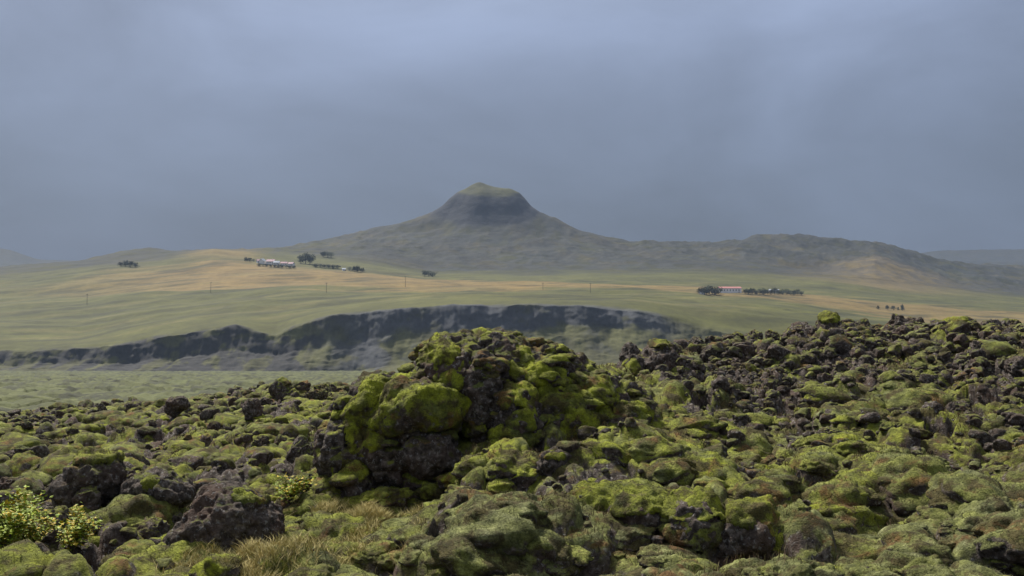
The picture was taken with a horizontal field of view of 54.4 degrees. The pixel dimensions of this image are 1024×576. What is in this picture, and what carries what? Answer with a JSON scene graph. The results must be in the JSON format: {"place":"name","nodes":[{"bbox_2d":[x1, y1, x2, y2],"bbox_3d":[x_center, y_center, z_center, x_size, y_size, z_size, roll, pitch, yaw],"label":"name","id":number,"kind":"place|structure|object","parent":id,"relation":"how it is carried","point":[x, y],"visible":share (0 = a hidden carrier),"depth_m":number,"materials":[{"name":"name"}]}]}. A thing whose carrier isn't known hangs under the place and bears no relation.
{"place":"outdoors","nodes":[
{"label":"outdoors","id":0,"kind":"place"},
{"bbox_2d":[0,370,398,411],"bbox_3d":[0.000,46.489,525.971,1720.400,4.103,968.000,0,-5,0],"label":"grass field","id":1,"kind":"structure","parent":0,"point":[29,390],"depth_m":254.16,"materials":[{"name":"green plant"}]},
{"bbox_2d":[152,491,426,575],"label":"grass","id":2,"kind":"structure","parent":0,"point":[256,548],"depth_m":7.64,"materials":[{"name":"green plant"}]},
{"bbox_2d":[0,304,764,371],"bbox_3d":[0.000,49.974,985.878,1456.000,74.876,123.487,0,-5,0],"label":"cliff","id":3,"kind":"structure","parent":0,"point":[388,340],"depth_m":1025.42,"materials":[{"name":"grey stone"}]},
{"bbox_2d":[0,249,1023,351],"bbox_3d":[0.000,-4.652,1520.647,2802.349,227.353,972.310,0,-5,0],"label":"fields","id":4,"kind":"structure","parent":0,"point":[94,303],"depth_m":1356.87,"materials":[{"name":"green plant"}]},
{"bbox_2d":[259,258,265,263],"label":"farmhouse","id":5,"kind":"object","parent":4,"relation":"on","point":[262,261],"visible":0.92,"depth_m":1731.05,"materials":[{"name":"white paint"}]},
{"bbox_2d":[266,259,275,264],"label":"farmhouse","id":6,"kind":"object","parent":4,"relation":"on","point":[269,261],"visible":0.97,"depth_m":1730.98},
{"bbox_2d":[297,254,303,262],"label":"tree","id":7,"kind":"object","parent":4,"relation":"on","point":[299,258],"visible":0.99,"depth_m":1774.11,"materials":[{"name":"green plant"}]},
{"bbox_2d":[300,252,311,263],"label":"tree","id":8,"kind":"object","parent":4,"relation":"on","point":[306,254],"visible":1,"depth_m":1774.67,"materials":[{"name":"green plant"}]},
{"bbox_2d":[306,254,315,262],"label":"tree","id":9,"kind":"object","parent":4,"relation":"on","point":[312,258],"visible":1,"depth_m":1781.76,"materials":[{"name":"green plant"}]},
{"bbox_2d":[711,287,721,294],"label":"tree","id":10,"kind":"object","parent":4,"relation":"on","point":[715,291],"visible":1,"depth_m":1318.21,"materials":[{"name":"green plant"}]},
{"bbox_2d":[720,287,741,292],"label":"barn","id":11,"kind":"structure","parent":4,"relation":"on","point":[732,289],"depth_m":1368.05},
{"bbox_2d":[0,324,1023,575],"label":"ground","id":12,"kind":"structure","parent":0,"point":[808,534],"depth_m":10.72,"materials":[{"name":"green plant"}]},
{"bbox_2d":[0,477,17,489],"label":"lava rock","id":13,"kind":"object","parent":12,"relation":"on","point":[6,482],"visible":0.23,"depth_m":14.85,"materials":[{"name":"grey stone"}]},
{"bbox_2d":[4,450,15,458],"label":"lava rock","id":14,"kind":"object","parent":12,"relation":"on","point":[10,452],"visible":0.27,"depth_m":17.92,"materials":[{"name":"grey stone"}]},
{"bbox_2d":[9,444,29,452],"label":"lava rock","id":15,"kind":"object","parent":12,"relation":"on","point":[19,448],"visible":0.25,"depth_m":19.33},
{"bbox_2d":[0,498,43,547],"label":"shrub","id":16,"kind":"object","parent":12,"relation":"on","point":[8,535],"visible":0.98,"depth_m":8.48,"materials":[{"name":"green plant"}]},
{"bbox_2d":[17,419,33,428],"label":"lava rock","id":17,"kind":"object","parent":12,"relation":"on","point":[26,424],"visible":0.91,"depth_m":24.10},
{"bbox_2d":[0,485,53,542],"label":"shrub","id":18,"kind":"object","parent":12,"relation":"on","point":[18,501],"visible":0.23,"depth_m":9.36,"materials":[{"name":"green plant"}]},
{"bbox_2d":[20,409,33,416],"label":"lava rock","id":19,"kind":"object","parent":12,"relation":"on","point":[28,412],"visible":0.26,"depth_m":28.64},
{"bbox_2d":[27,417,39,422],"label":"lava rock","id":20,"kind":"object","parent":12,"relation":"on","point":[32,420],"visible":0.31,"depth_m":27.46,"materials":[{"name":"black stone"}]},
{"bbox_2d":[27,521,46,535],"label":"lava rock","id":21,"kind":"object","parent":12,"relation":"on","point":[38,525],"visible":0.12,"depth_m":9.89,"materials":[{"name":"grey stone"}]},
{"bbox_2d":[14,503,66,542],"bbox_3d":[-4.637,2.366,9.592,0.675,0.527,0.669,4,-6,-42],"label":"shrub","id":22,"kind":"object","parent":12,"relation":"on","point":[30,531],"visible":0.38,"depth_m":9.58,"materials":[{"name":"green plant"}]},
{"bbox_2d":[35,505,53,517],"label":"lava rock","id":23,"kind":"object","parent":12,"relation":"on","point":[45,507],"visible":0.1,"depth_m":11.87,"materials":[{"name":"grey stone"}]},
{"bbox_2d":[37,501,51,505],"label":"lava rock","id":24,"kind":"object","parent":12,"relation":"on","point":[48,503],"visible":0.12,"depth_m":13.11,"materials":[{"name":"grey stone"}]},
{"bbox_2d":[35,434,54,443],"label":"lava rock","id":25,"kind":"object","parent":12,"relation":"on","point":[44,437],"visible":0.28,"depth_m":21.20,"materials":[{"name":"grey stone"}]},
{"bbox_2d":[41,526,64,547],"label":"lava rock","id":26,"kind":"object","parent":12,"relation":"on","point":[48,539],"visible":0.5,"depth_m":9.46,"materials":[{"name":"grey stone"}]},
{"bbox_2d":[38,505,72,530],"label":"lava rock","id":27,"kind":"object","parent":12,"relation":"on","point":[63,510],"visible":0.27,"depth_m":10.19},
{"bbox_2d":[55,423,70,427],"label":"lava rock","id":28,"kind":"object","parent":12,"relation":"on","point":[61,425],"visible":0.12,"depth_m":25.69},
{"bbox_2d":[28,502,103,553],"bbox_3d":[-4.034,2.216,9.104,0.651,0.511,0.629,3,-6,-36],"label":"shrub","id":29,"kind":"object","parent":12,"relation":"on","point":[74,536],"visible":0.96,"depth_m":9.14,"materials":[{"name":"green plant"}]},
{"bbox_2d":[65,427,79,433],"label":"lava rock","id":30,"kind":"object","parent":12,"relation":"on","point":[71,430],"visible":0.78,"depth_m":23.22,"materials":[{"name":"grey stone"}]},
{"bbox_2d":[71,485,101,510],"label":"lava rock","id":31,"kind":"object","parent":12,"relation":"on","point":[89,497],"visible":0.71,"depth_m":10.86,"materials":[{"name":"grey stone"}]},
{"bbox_2d":[70,511,104,534],"bbox_3d":[-4.164,2.390,9.784,0.425,0.370,0.338,-3,-6,37],"label":"shrub","id":32,"kind":"object","parent":12,"relation":"on","point":[96,514],"visible":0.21,"depth_m":9.73,"materials":[{"name":"green plant"}]},
{"bbox_2d":[47,446,139,508],"bbox_3d":[-4.691,2.216,11.383,0.986,0.813,0.886,0,-5,0],"label":"lava boulder","id":33,"kind":"object","parent":12,"relation":"on","point":[110,475],"visible":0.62,"depth_m":11.08,"materials":[{"name":"grey stone"}]},
{"bbox_2d":[96,403,106,410],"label":"lava rock","id":34,"kind":"object","parent":12,"relation":"on","point":[101,406],"visible":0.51,"depth_m":28.44,"materials":[{"name":"grey stone"}]},
{"bbox_2d":[116,426,124,433],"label":"lava rock","id":35,"kind":"object","parent":12,"relation":"on","point":[119,429],"visible":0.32,"depth_m":24.42,"materials":[{"name":"grey stone"}]},
{"bbox_2d":[130,517,169,539],"bbox_3d":[-3.748,2.491,10.156,0.413,0.310,0.372,-2,-5,28],"label":"lava rock","id":36,"kind":"object","parent":12,"relation":"on","point":[147,528],"visible":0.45,"depth_m":10.09,"materials":[{"name":"stone"}]},
{"bbox_2d":[148,420,156,425],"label":"lava rock","id":37,"kind":"object","parent":12,"relation":"on","point":[152,422],"visible":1,"depth_m":25.49,"materials":[{"name":"grey stone"}]},
{"bbox_2d":[119,466,196,508],"bbox_3d":[-3.941,2.236,11.120,0.796,0.476,0.675,-4,-6,40],"label":"lava boulder","id":38,"kind":"object","parent":12,"relation":"on","point":[172,487],"visible":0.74,"depth_m":10.94,"materials":[{"name":"grey stone"}]},
{"bbox_2d":[165,461,177,466],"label":"lava rock","id":39,"kind":"object","parent":12,"relation":"on","point":[172,464],"visible":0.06,"depth_m":15.85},
{"bbox_2d":[164,396,190,416],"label":"lava boulder","id":40,"kind":"object","parent":12,"relation":"on","point":[175,406],"visible":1,"depth_m":25.66,"materials":[{"name":"grey stone"}]},
{"bbox_2d":[172,511,182,524],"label":"lava rock","id":41,"kind":"object","parent":12,"relation":"on","point":[177,516],"visible":0.69,"depth_m":10.79,"materials":[{"name":"grey stone"}]},
{"bbox_2d":[182,434,191,439],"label":"lava rock","id":42,"kind":"object","parent":12,"relation":"on","point":[187,437],"visible":0.81,"depth_m":21.10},
{"bbox_2d":[188,409,200,415],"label":"lava rock","id":43,"kind":"object","parent":12,"relation":"on","point":[196,412],"visible":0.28,"depth_m":28.11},
{"bbox_2d":[207,454,219,464],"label":"lava rock","id":44,"kind":"object","parent":12,"relation":"on","point":[211,457],"visible":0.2,"depth_m":16.76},
{"bbox_2d":[162,481,284,552],"bbox_3d":[-2.590,2.147,9.043,1.166,0.766,0.842,3,-5,-34],"label":"lava boulder","id":45,"kind":"object","parent":12,"relation":"on","point":[221,513],"visible":0.69,"depth_m":8.79,"materials":[{"name":"grey stone"}]},
{"bbox_2d":[241,398,263,420],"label":"lava rock","id":46,"kind":"object","parent":12,"relation":"on","point":[252,408],"visible":0.94,"depth_m":22.66,"materials":[{"name":"grey stone"}]},
{"bbox_2d":[252,435,269,446],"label":"lava rock","id":47,"kind":"object","parent":12,"relation":"on","point":[260,441],"visible":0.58,"depth_m":18.75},
{"bbox_2d":[259,397,272,405],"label":"lava rock","id":48,"kind":"object","parent":12,"relation":"on","point":[265,401],"visible":0.49,"depth_m":27.04,"materials":[{"name":"grey stone"}]},
{"bbox_2d":[274,434,285,444],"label":"lava rock","id":49,"kind":"object","parent":12,"relation":"on","point":[279,439],"visible":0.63,"depth_m":19.11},
{"bbox_2d":[268,377,310,400],"bbox_3d":[-6.212,2.940,27.867,1.178,0.926,0.989,0,-5,0],"label":"lava boulder","id":50,"kind":"object","parent":12,"relation":"on","point":[280,388],"visible":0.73,"depth_m":27.63,"materials":[{"name":"green plant"}]},
{"bbox_2d":[273,470,316,502],"bbox_3d":[-2.457,2.237,11.240,0.524,0.351,0.634,0,-5,0],"label":"shrub","id":51,"kind":"object","parent":12,"relation":"on","point":[293,490],"visible":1,"depth_m":11.23,"materials":[{"name":"green plant"}]},
{"bbox_2d":[283,435,313,463],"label":"lava rock","id":52,"kind":"object","parent":12,"relation":"on","point":[301,445],"visible":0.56,"depth_m":16.61,"materials":[{"name":"grey stone"}]},
{"bbox_2d":[293,472,312,495],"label":"lava rock","id":53,"kind":"object","parent":12,"relation":"on","point":[304,474],"visible":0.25,"depth_m":11.81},
{"bbox_2d":[306,389,327,399],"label":"lava rock","id":54,"kind":"object","parent":12,"relation":"on","point":[318,394],"visible":0.53,"depth_m":25.83,"materials":[{"name":"grey stone"}]},
{"bbox_2d":[313,383,332,392],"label":"lava rock","id":55,"kind":"object","parent":12,"relation":"on","point":[325,386],"visible":0.37,"depth_m":28.10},
{"bbox_2d":[323,382,344,391],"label":"lava rock","id":56,"kind":"object","parent":12,"relation":"on","point":[333,387],"visible":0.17,"depth_m":28.71,"materials":[{"name":"stone"}]},
{"bbox_2d":[313,327,657,497],"bbox_3d":[-0.123,1.739,12.732,4.634,2.528,2.774,0,-5,0],"label":"lava outcrop","id":57,"kind":"object","parent":12,"relation":"on","point":[429,443],"visible":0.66,"depth_m":11.82,"materials":[{"name":"green plant"}]},
{"bbox_2d":[0,328,1023,575],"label":"moss","id":58,"kind":"object","parent":12,"relation":"on","point":[918,490],"visible":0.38,"depth_m":9.56,"materials":[{"name":"green plant"}]},
{"bbox_2d":[0,316,1023,575],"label":"rubble","id":59,"kind":"object","parent":12,"relation":"on","point":[840,342],"visible":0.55,"depth_m":17.34,"materials":[{"name":"grey stone"}]},
{"bbox_2d":[0,323,1023,575],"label":"rocks","id":60,"kind":"object","parent":12,"relation":"on","point":[860,455],"visible":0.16,"depth_m":11.82,"materials":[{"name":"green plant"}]},
{"bbox_2d":[536,446,579,476],"bbox_3d":[0.558,1.965,10.563,0.732,0.594,0.734,0,-5,0],"label":"lava boulder","id":61,"kind":"object","parent":12,"relation":"on","point":[548,463],"visible":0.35,"depth_m":10.28,"materials":[{"name":"grey stone"}]},
{"bbox_2d":[616,338,708,376],"bbox_3d":[2.701,1.464,17.952,1.833,1.137,1.075,0,-5,0],"label":"lava outcrop","id":62,"kind":"object","parent":12,"relation":"on","point":[652,354],"visible":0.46,"depth_m":17.66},
{"bbox_2d":[664,371,681,379],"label":"lava rock","id":63,"kind":"object","parent":12,"relation":"on","point":[671,375],"visible":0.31,"depth_m":16.38,"materials":[{"name":"grey stone"}]},
{"bbox_2d":[567,479,783,566],"bbox_3d":[1.446,2.223,9.016,2.256,0.905,0.982,-3,-5,34],"label":"lava ledge","id":64,"kind":"object","parent":12,"relation":"on","point":[760,536],"visible":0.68,"depth_m":8.63,"materials":[{"name":"green plant"}]},
{"bbox_2d":[669,341,682,352],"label":"lava rock","id":65,"kind":"object","parent":12,"relation":"on","point":[676,347],"visible":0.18,"depth_m":18.71,"materials":[{"name":"grey stone"}]},
{"bbox_2d":[683,403,702,413],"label":"lava rock","id":66,"kind":"object","parent":12,"relation":"on","point":[691,408],"visible":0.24,"depth_m":13.71,"materials":[{"name":"grey stone"}]},
{"bbox_2d":[689,336,703,343],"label":"lava rock","id":67,"kind":"object","parent":12,"relation":"on","point":[696,340],"visible":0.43,"depth_m":21.35,"materials":[{"name":"grey stone"}]},
{"bbox_2d":[690,410,707,415],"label":"lava rock","id":68,"kind":"object","parent":12,"relation":"on","point":[700,413],"visible":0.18,"depth_m":12.71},
{"bbox_2d":[705,335,714,344],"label":"lava rock","id":69,"kind":"object","parent":12,"relation":"on","point":[709,339],"visible":0.45,"depth_m":20.60,"materials":[{"name":"grey stone"}]},
{"bbox_2d":[716,358,741,367],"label":"lava rock","id":70,"kind":"object","parent":12,"relation":"on","point":[725,362],"visible":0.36,"depth_m":18.68,"materials":[{"name":"stone"}]},
{"bbox_2d":[726,365,737,370],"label":"lava rock","id":71,"kind":"object","parent":12,"relation":"on","point":[728,367],"visible":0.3,"depth_m":17.91,"materials":[{"name":"stone"}]},
{"bbox_2d":[731,331,744,339],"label":"lava rock","id":72,"kind":"object","parent":12,"relation":"on","point":[737,333],"visible":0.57,"depth_m":22.78,"materials":[{"name":"stone"}]},
{"bbox_2d":[746,371,757,379],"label":"lava rock","id":73,"kind":"object","parent":12,"relation":"on","point":[753,375],"visible":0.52,"depth_m":17.27,"materials":[{"name":"grey stone"}]},
{"bbox_2d":[744,329,762,339],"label":"lava rock","id":74,"kind":"object","parent":12,"relation":"on","point":[757,334],"visible":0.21,"depth_m":23.05,"materials":[{"name":"stone"}]},
{"bbox_2d":[752,407,765,412],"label":"lava rock","id":75,"kind":"object","parent":12,"relation":"on","point":[756,409],"visible":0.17,"depth_m":14.43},
{"bbox_2d":[763,400,771,406],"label":"lava rock","id":76,"kind":"object","parent":12,"relation":"on","point":[767,403],"visible":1,"depth_m":14.69,"materials":[{"name":"grey stone"}]},
{"bbox_2d":[765,329,779,340],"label":"lava rock","id":77,"kind":"object","parent":12,"relation":"on","point":[769,333],"visible":0.84,"depth_m":20.52,"materials":[{"name":"grey stone"}]},
{"bbox_2d":[789,321,810,329],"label":"lava boulder","id":78,"kind":"object","parent":12,"relation":"on","point":[796,324],"visible":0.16,"depth_m":22.23,"materials":[{"name":"grey stone"}]},
{"bbox_2d":[807,326,818,335],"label":"lava rock","id":79,"kind":"object","parent":12,"relation":"on","point":[811,329],"visible":0.34,"depth_m":20.39,"materials":[{"name":"grey stone"}]},
{"bbox_2d":[814,360,822,365],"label":"lava rock","id":80,"kind":"object","parent":12,"relation":"on","point":[819,363],"visible":0.35,"depth_m":18.40,"materials":[{"name":"grey stone"}]},
{"bbox_2d":[817,372,835,382],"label":"lava rock","id":81,"kind":"object","parent":12,"relation":"on","point":[823,377],"visible":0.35,"depth_m":16.62,"materials":[{"name":"grey stone"}]},
{"bbox_2d":[824,426,840,433],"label":"lava rock","id":82,"kind":"object","parent":12,"relation":"on","point":[828,430],"visible":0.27,"depth_m":12.67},
{"bbox_2d":[817,310,856,329],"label":"lava boulder","id":83,"kind":"object","parent":12,"relation":"on","point":[827,319],"visible":0.45,"depth_m":22.29,"materials":[{"name":"green plant"}]},
{"bbox_2d":[838,323,847,329],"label":"lava rock","id":84,"kind":"object","parent":12,"relation":"on","point":[843,326],"visible":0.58,"depth_m":21.76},
{"bbox_2d":[841,359,852,366],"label":"lava rock","id":85,"kind":"object","parent":12,"relation":"on","point":[846,362],"visible":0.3,"depth_m":17.89,"materials":[{"name":"grey stone"}]},
{"bbox_2d":[854,318,873,327],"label":"lava rock","id":86,"kind":"object","parent":12,"relation":"on","point":[865,321],"visible":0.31,"depth_m":22.69,"materials":[{"name":"grey stone"}]},
{"bbox_2d":[879,421,897,432],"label":"lava rock","id":87,"kind":"object","parent":12,"relation":"on","point":[885,426],"visible":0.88,"depth_m":12.43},
{"bbox_2d":[886,313,908,326],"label":"lava rock","id":88,"kind":"object","parent":12,"relation":"on","point":[896,320],"visible":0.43,"depth_m":23.79,"materials":[{"name":"grey stone"}]},
{"bbox_2d":[892,324,912,335],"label":"lava rock","id":89,"kind":"object","parent":12,"relation":"on","point":[902,329],"visible":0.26,"depth_m":20.71,"materials":[{"name":"grey stone"}]},
{"bbox_2d":[906,316,924,322],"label":"lava rock","id":90,"kind":"object","parent":12,"relation":"on","point":[918,319],"visible":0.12,"depth_m":24.63,"materials":[{"name":"grey stone"}]},
{"bbox_2d":[919,400,944,414],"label":"lava rock","id":91,"kind":"object","parent":12,"relation":"on","point":[937,407],"visible":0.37,"depth_m":13.27,"materials":[{"name":"grey stone"}]},
{"bbox_2d":[929,365,945,371],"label":"lava rock","id":92,"kind":"object","parent":12,"relation":"on","point":[939,368],"visible":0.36,"depth_m":17.62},
{"bbox_2d":[928,320,948,328],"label":"lava rock","id":93,"kind":"object","parent":12,"relation":"on","point":[933,324],"visible":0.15,"depth_m":21.53,"materials":[{"name":"grey stone"}]},
{"bbox_2d":[943,316,968,322],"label":"lava boulder","id":94,"kind":"object","parent":12,"relation":"on","point":[956,318],"visible":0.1,"depth_m":22.79,"materials":[{"name":"green plant"}]},
{"bbox_2d":[945,400,975,413],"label":"lava rock","id":95,"kind":"object","parent":12,"relation":"on","point":[965,404],"visible":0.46,"depth_m":13.85,"materials":[{"name":"grey stone"}]},
{"bbox_2d":[969,340,985,350],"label":"lava rock","id":96,"kind":"object","parent":12,"relation":"on","point":[975,344],"visible":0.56,"depth_m":18.07,"materials":[{"name":"grey stone"}]},
{"bbox_2d":[979,319,1005,326],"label":"lava rock","id":97,"kind":"object","parent":12,"relation":"on","point":[995,321],"visible":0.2,"depth_m":21.90,"materials":[{"name":"grey stone"}]},
{"bbox_2d":[997,390,1009,395],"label":"lava rock","id":98,"kind":"object","parent":12,"relation":"on","point":[1003,392],"visible":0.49,"depth_m":14.99,"materials":[{"name":"grey stone"}]},
{"bbox_2d":[1004,356,1023,376],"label":"lava rock","id":99,"kind":"object","parent":12,"relation":"on","point":[1017,362],"visible":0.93,"depth_m":16.71,"materials":[{"name":"grey stone"}]},
{"bbox_2d":[1006,319,1021,324],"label":"lava rock","id":100,"kind":"object","parent":12,"relation":"on","point":[1012,322],"visible":0.38,"depth_m":24.88,"materials":[{"name":"grey stone"}]},
{"bbox_2d":[1012,391,1023,399],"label":"lava rock","id":101,"kind":"object","parent":12,"relation":"on","point":[1018,394],"visible":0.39,"depth_m":14.62,"materials":[{"name":"grey stone"}]},
{"bbox_2d":[0,182,1023,295],"bbox_3d":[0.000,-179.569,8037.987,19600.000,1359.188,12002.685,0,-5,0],"label":"hills","id":102,"kind":"structure","parent":0,"point":[479,227],"depth_m":2370.08,"materials":[{"name":"green plant"}]},
{"bbox_2d":[0,0,1023,260],"label":"sky","id":103,"kind":"structure","parent":0,"point":[173,125],"materials":[{"name":"grey"}]}
]}

